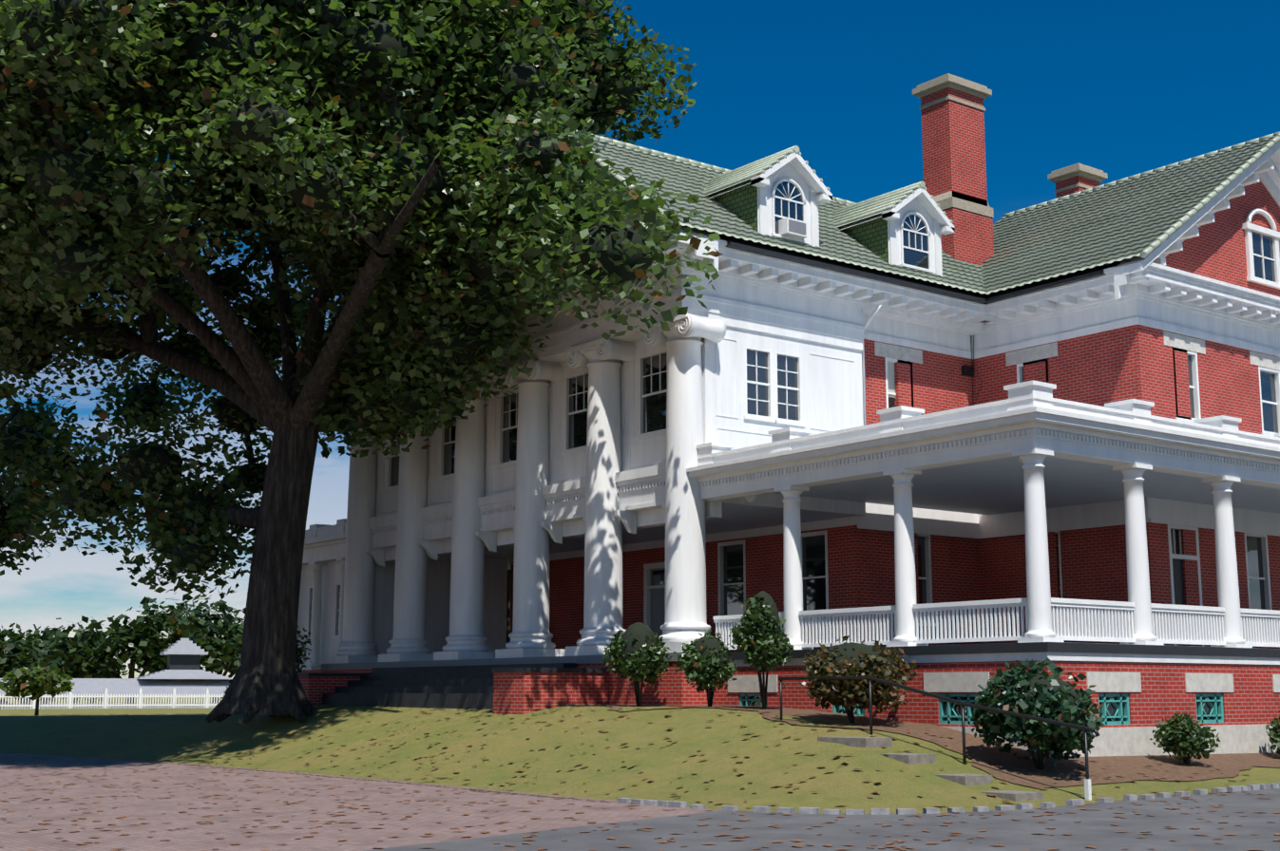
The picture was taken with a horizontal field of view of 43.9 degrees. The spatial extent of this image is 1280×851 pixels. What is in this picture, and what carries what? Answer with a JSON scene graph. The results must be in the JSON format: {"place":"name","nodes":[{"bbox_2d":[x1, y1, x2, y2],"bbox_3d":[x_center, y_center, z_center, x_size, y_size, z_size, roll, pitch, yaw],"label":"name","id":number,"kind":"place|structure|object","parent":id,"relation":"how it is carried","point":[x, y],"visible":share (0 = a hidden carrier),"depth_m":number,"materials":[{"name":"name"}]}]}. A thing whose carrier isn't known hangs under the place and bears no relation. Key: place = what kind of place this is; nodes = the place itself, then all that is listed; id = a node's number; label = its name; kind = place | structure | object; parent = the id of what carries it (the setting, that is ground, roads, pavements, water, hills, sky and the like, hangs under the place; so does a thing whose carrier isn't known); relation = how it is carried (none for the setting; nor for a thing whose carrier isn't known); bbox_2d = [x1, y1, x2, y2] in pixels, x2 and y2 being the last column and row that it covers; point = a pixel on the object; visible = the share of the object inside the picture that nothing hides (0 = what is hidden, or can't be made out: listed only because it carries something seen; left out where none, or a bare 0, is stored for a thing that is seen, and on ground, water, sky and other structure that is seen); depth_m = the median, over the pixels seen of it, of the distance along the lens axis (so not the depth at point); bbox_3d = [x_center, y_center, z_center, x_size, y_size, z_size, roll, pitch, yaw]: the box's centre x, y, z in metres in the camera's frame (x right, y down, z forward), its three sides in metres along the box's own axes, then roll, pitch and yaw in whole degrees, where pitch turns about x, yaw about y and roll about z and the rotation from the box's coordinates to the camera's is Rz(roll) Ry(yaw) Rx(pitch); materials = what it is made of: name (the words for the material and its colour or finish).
{"place":"outdoors","nodes":[
{"label":"outdoors","id":0,"kind":"place"},
{"bbox_2d":[506,570,510,643],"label":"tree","id":1,"kind":"object","parent":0,"point":[508,607],"visible":0.15,"depth_m":61.70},
{"bbox_2d":[0,697,1279,814],"bbox_3d":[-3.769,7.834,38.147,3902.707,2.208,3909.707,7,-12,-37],"label":"lawn","id":2,"kind":"structure","parent":0,"point":[540,745],"depth_m":28.66,"materials":[{"name":"green plant"}]},
{"bbox_2d":[0,623,40,704],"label":"tree","id":3,"kind":"object","parent":2,"relation":"on","point":[4,636],"visible":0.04,"depth_m":198.24,"materials":[{"name":"green plant"}]},
{"bbox_2d":[0,665,75,715],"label":"sapling","id":4,"kind":"object","parent":2,"relation":"on","point":[25,681],"depth_m":81.94,"materials":[{"name":"green plant"}]},
{"bbox_2d":[0,617,128,704],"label":"tree","id":5,"kind":"object","parent":2,"relation":"on","point":[29,653],"depth_m":193.11,"materials":[{"name":"green plant"}]},
{"bbox_2d":[0,687,223,709],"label":"picket fence","id":6,"kind":"object","parent":2,"relation":"on","point":[69,697],"visible":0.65,"depth_m":120.88,"materials":[{"name":"white paint"}]},
{"bbox_2d":[0,638,233,708],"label":"outbuilding","id":7,"kind":"structure","parent":2,"relation":"on","point":[182,674],"depth_m":139.36,"materials":[{"name":"white paint"}]},
{"bbox_2d":[34,596,215,703],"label":"tree","id":8,"kind":"object","parent":2,"relation":"on","point":[92,649],"depth_m":182.59,"materials":[{"name":"green plant"}]},
{"bbox_2d":[147,583,246,703],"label":"tree","id":9,"kind":"object","parent":2,"relation":"on","point":[224,630],"depth_m":202.81,"materials":[{"name":"green plant"}]},
{"bbox_2d":[224,622,244,669],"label":"tree","id":10,"kind":"object","parent":2,"relation":"on","point":[231,645],"visible":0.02,"depth_m":175.58,"materials":[{"name":"green plant"}]},
{"bbox_2d":[295,626,315,672],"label":"small shrub","id":11,"kind":"object","parent":2,"relation":"on","point":[299,652],"depth_m":45.99,"materials":[{"name":"green plant"}]},
{"bbox_2d":[0,0,723,724],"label":"tree","id":12,"kind":"object","parent":2,"relation":"on","point":[131,36],"depth_m":37.00,"materials":[{"name":"green plant"}]},
{"bbox_2d":[0,409,19,437],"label":"hanging twig tree","id":13,"kind":"object","parent":12,"relation":"attached to","point":[12,415],"visible":1,"depth_m":41.32,"materials":[{"name":"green plant"}]},
{"bbox_2d":[248,518,510,672],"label":"distant building wing","id":14,"kind":"structure","parent":2,"relation":"on","point":[320,606],"depth_m":50.37,"materials":[{"name":"white paint"}]},
{"bbox_2d":[296,312,865,714],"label":"columned portico","id":15,"kind":"structure","parent":2,"relation":"on","point":[589,448],"depth_m":38.19,"materials":[{"name":"white paint"}]},
{"bbox_2d":[602,622,672,706],"bbox_3d":[0.001,4.992,32.871,1.328,1.825,1.503,7,-12,-37],"label":"upright shrub","id":16,"kind":"object","parent":2,"relation":"on","point":[659,665],"depth_m":32.66,"materials":[{"name":"green plant"}]},
{"bbox_2d":[672,630,737,706],"bbox_3d":[1.389,4.883,31.656,1.384,1.635,1.399,7,-12,-37],"label":"upright shrub","id":17,"kind":"object","parent":2,"relation":"on","point":[698,673],"depth_m":31.41,"materials":[{"name":"green plant"}]},
{"bbox_2d":[728,591,793,709],"bbox_3d":[2.378,4.370,30.543,1.314,2.369,1.242,7,-12,-37],"label":"upright shrub","id":18,"kind":"object","parent":2,"relation":"on","point":[778,652],"depth_m":30.36,"materials":[{"name":"green plant"}]},
{"bbox_2d":[509,178,1279,651],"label":"brick house walls","id":19,"kind":"structure","parent":2,"relation":"on","point":[960,557],"depth_m":38.94,"materials":[{"name":"red brick"}]},
{"bbox_2d":[385,232,1279,382],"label":"cornice","id":20,"kind":"structure","parent":19,"relation":"on","point":[768,295],"depth_m":37.98,"materials":[{"name":"white paint"}]},
{"bbox_2d":[321,124,1279,349],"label":"roof","id":21,"kind":"structure","parent":20,"relation":"on","point":[1089,233],"depth_m":39.43,"materials":[{"name":"green tile"}]},
{"bbox_2d":[702,145,832,247],"bbox_3d":[2.433,-4.962,38.143,2.280,2.600,3.940,7,-12,-37],"label":"dormer","id":22,"kind":"object","parent":21,"relation":"on","point":[782,194],"visible":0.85,"depth_m":36.84,"materials":[{"name":"green"}]},
{"bbox_2d":[831,180,955,276],"bbox_3d":[5.813,-4.529,40.699,2.280,2.600,3.940,7,-12,-37],"label":"dormer","id":23,"kind":"object","parent":21,"relation":"on","point":[908,226],"visible":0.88,"depth_m":39.45,"materials":[{"name":"green"}]},
{"bbox_2d":[322,140,1279,348],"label":"raking cornice","id":24,"kind":"structure","parent":20,"relation":"on","point":[1230,234],"depth_m":39.93,"materials":[{"name":"white paint"}]},
{"bbox_2d":[912,73,993,265],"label":"tall chimney","id":25,"kind":"object","parent":19,"relation":"on","point":[952,108],"visible":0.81,"depth_m":43.56,"materials":[{"name":"red brick"}]},
{"bbox_2d":[1047,162,1108,198],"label":"chimney","id":26,"kind":"object","parent":19,"relation":"on","point":[1073,179],"visible":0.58,"depth_m":48.53,"materials":[{"name":"red brick"}]},
{"bbox_2d":[817,736,1043,802],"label":"stone steps","id":27,"kind":"structure","parent":2,"relation":"on","point":[963,779],"depth_m":24.26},
{"bbox_2d":[582,705,1279,788],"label":"mulch beds","id":28,"kind":"object","parent":2,"relation":"on","point":[984,757],"visible":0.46,"depth_m":26.41,"materials":[{"name":"soil"}]},
{"bbox_2d":[797,635,917,723],"bbox_3d":[3.774,4.542,28.158,2.215,1.646,2.430,7,-12,-37],"label":"shrub","id":29,"kind":"object","parent":28,"relation":"on","point":[848,694],"depth_m":27.58,"materials":[{"name":"green plant"}]},
{"bbox_2d":[971,657,1105,769],"bbox_3d":[6.383,4.605,25.157,2.396,1.867,2.341,7,-12,-37],"label":"juniper shrub","id":30,"kind":"object","parent":28,"relation":"on","point":[995,694],"depth_m":24.74,"materials":[{"name":"green plant"}]},
{"bbox_2d":[1149,711,1220,764],"bbox_3d":[9.373,5.411,27.208,1.174,1.012,1.040,7,-12,-37],"label":"boxwood shrub","id":31,"kind":"object","parent":28,"relation":"on","point":[1186,746],"depth_m":27.01,"materials":[{"name":"green plant"}]},
{"bbox_2d":[1265,710,1279,756],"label":"boxwood shrub","id":32,"kind":"object","parent":28,"relation":"on","point":[1275,722],"depth_m":29.28,"materials":[{"name":"green plant"}]},
{"bbox_2d":[777,676,1099,801],"bbox_3d":[4.540,5.016,25.469,0.070,1.993,6.796,7,-12,-37],"label":"iron handrail","id":33,"kind":"object","parent":2,"relation":"on","point":[1087,788],"visible":0.94,"depth_m":24.82,"materials":[{"name":"black metal"}]},
{"bbox_2d":[686,380,1279,757],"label":"wrap around porch","id":34,"kind":"object","parent":2,"relation":"on","point":[1033,449],"visible":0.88,"depth_m":29.47,"materials":[{"name":"white paint"}]},
{"bbox_2d":[0,754,1279,850],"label":"driveway","id":35,"kind":"structure","parent":0,"point":[1092,826],"depth_m":20.17,"materials":[{"name":"brick"}]},
{"bbox_2d":[0,752,1279,815],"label":"curb","id":36,"kind":"structure","parent":35,"relation":"on","point":[873,811],"depth_m":22.87,"materials":[{"name":"stone"}]},
{"bbox_2d":[0,704,1279,850],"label":"fallen leaves","id":37,"kind":"object","parent":35,"relation":"on","point":[115,850],"visible":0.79,"depth_m":22.46,"materials":[{"name":"brown plant"}]},
{"bbox_2d":[0,0,1279,680],"label":"sky","id":38,"kind":"structure","parent":0,"point":[1119,88],"materials":[{"name":"blue"}]}
]}

